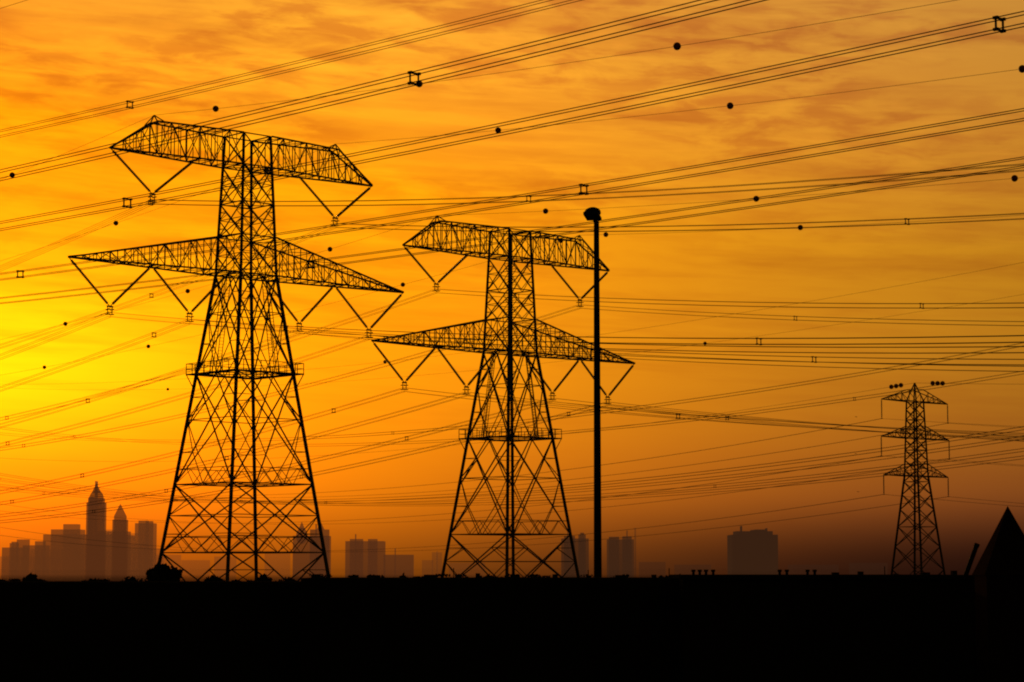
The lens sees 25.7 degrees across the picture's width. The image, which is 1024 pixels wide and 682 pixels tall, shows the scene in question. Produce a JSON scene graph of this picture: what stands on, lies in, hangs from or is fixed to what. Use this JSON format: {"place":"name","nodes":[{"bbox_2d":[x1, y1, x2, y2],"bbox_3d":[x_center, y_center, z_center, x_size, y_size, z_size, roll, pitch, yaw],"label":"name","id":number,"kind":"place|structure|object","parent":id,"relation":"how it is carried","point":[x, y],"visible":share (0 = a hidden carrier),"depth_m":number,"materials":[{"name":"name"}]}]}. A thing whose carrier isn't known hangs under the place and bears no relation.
{"place":"outdoors","nodes":[
{"label":"outdoors","id":0,"kind":"place"},
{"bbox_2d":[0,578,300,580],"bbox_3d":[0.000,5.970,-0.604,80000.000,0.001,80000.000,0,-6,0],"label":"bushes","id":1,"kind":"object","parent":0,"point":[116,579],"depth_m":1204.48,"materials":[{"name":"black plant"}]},
{"bbox_2d":[23,572,38,580],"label":"bush","id":2,"kind":"object","parent":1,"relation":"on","point":[33,576],"visible":0.04,"depth_m":136.59,"materials":[{"name":"black plant"}]},
{"bbox_2d":[1,521,156,577],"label":"skyline","id":3,"kind":"structure","parent":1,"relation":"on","point":[45,558],"depth_m":7139.63,"materials":[{"name":"beige concrete"}]},
{"bbox_2d":[85,481,127,577],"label":"skyscrapers","id":4,"kind":"structure","parent":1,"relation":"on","point":[95,560],"depth_m":6560.81,"materials":[{"name":"beige concrete"}]},
{"bbox_2d":[145,562,182,580],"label":"tree","id":5,"kind":"object","parent":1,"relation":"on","point":[159,571],"visible":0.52,"depth_m":133.20,"materials":[{"name":"black plant"}]},
{"bbox_2d":[204,575,218,580],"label":"bush","id":6,"kind":"object","parent":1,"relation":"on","point":[213,578],"visible":0.09,"depth_m":134.21,"materials":[{"name":"black plant"}]},
{"bbox_2d":[68,115,403,580],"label":"pylon","id":7,"kind":"object","parent":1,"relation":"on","point":[255,482],"visible":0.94,"depth_m":232.63,"materials":[{"name":"metal"}]},
{"bbox_2d":[256,573,272,580],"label":"bush","id":8,"kind":"object","parent":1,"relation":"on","point":[263,577],"visible":0.05,"depth_m":137.31,"materials":[{"name":"black plant"}]},
{"bbox_2d":[293,522,413,577],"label":"skyline","id":9,"kind":"structure","parent":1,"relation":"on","point":[361,560],"depth_m":6524.55,"materials":[{"name":"beige concrete"}]},
{"bbox_2d":[371,215,634,576],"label":"pylon","id":10,"kind":"object","parent":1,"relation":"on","point":[511,438],"visible":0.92,"depth_m":268.05,"materials":[{"name":"metal"}]},
{"bbox_2d":[583,207,601,576],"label":"street lamp","id":11,"kind":"object","parent":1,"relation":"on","point":[592,214],"visible":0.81,"depth_m":125.97,"materials":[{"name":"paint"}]},
{"bbox_2d":[561,530,633,576],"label":"skyline","id":12,"kind":"structure","parent":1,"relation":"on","point":[620,556],"depth_m":6729.58,"materials":[{"name":"beige concrete"}]},
{"bbox_2d":[727,526,777,573],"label":"building","id":13,"kind":"structure","parent":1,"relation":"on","point":[755,551],"depth_m":4139.47,"materials":[{"name":"beige concrete"}]},
{"bbox_2d":[880,383,949,574],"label":"pylon","id":14,"kind":"object","parent":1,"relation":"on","point":[914,450],"visible":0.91,"depth_m":487.01,"materials":[{"name":"metal"}]},
{"bbox_2d":[0,0,1023,551],"bbox_3d":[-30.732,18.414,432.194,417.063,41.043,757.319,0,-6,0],"label":"conductors","id":15,"kind":"object","parent":14,"relation":"on","point":[666,350],"visible":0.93,"depth_m":187.59,"materials":[{"name":"grey metal"}]},
{"bbox_2d":[5,15,1005,551],"bbox_3d":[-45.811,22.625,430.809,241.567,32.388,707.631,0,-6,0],"label":"bundle spacers","id":16,"kind":"object","parent":15,"relation":"attached to","point":[581,185],"visible":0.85,"depth_m":155.51,"materials":[{"name":"metal"}]},
{"bbox_2d":[9,42,1023,390],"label":"marker balls","id":17,"kind":"object","parent":15,"relation":"attached to","point":[729,106],"visible":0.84,"depth_m":248.93,"materials":[{"name":"black"}]},
{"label":"sheds","id":18,"kind":"object","parent":1,"relation":"on","visible":0},
{"bbox_2d":[8,573,668,581],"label":"bank scrub","id":19,"kind":"object","parent":18,"relation":"on","point":[169,578],"visible":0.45,"depth_m":127.85,"materials":[{"name":"black plant"}]},
{"bbox_2d":[312,566,956,577],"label":"roof clutter","id":20,"kind":"object","parent":18,"relation":"on","point":[620,576],"visible":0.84,"depth_m":115.08,"materials":[{"name":"black"}]},
{"bbox_2d":[691,543,979,574],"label":"roof vents","id":21,"kind":"object","parent":18,"relation":"on","point":[971,558],"visible":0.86,"depth_m":113.30,"materials":[{"name":"paint"}]},
{"bbox_2d":[0,0,1023,577],"label":"sky","id":22,"kind":"structure","parent":0,"point":[58,58],"materials":[{"name":"orange"}]},
{"bbox_2d":[972,506,1023,681],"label":"building","id":23,"kind":"structure","parent":0,"point":[998,572],"depth_m":99.53,"materials":[{"name":"tile"}]}
]}

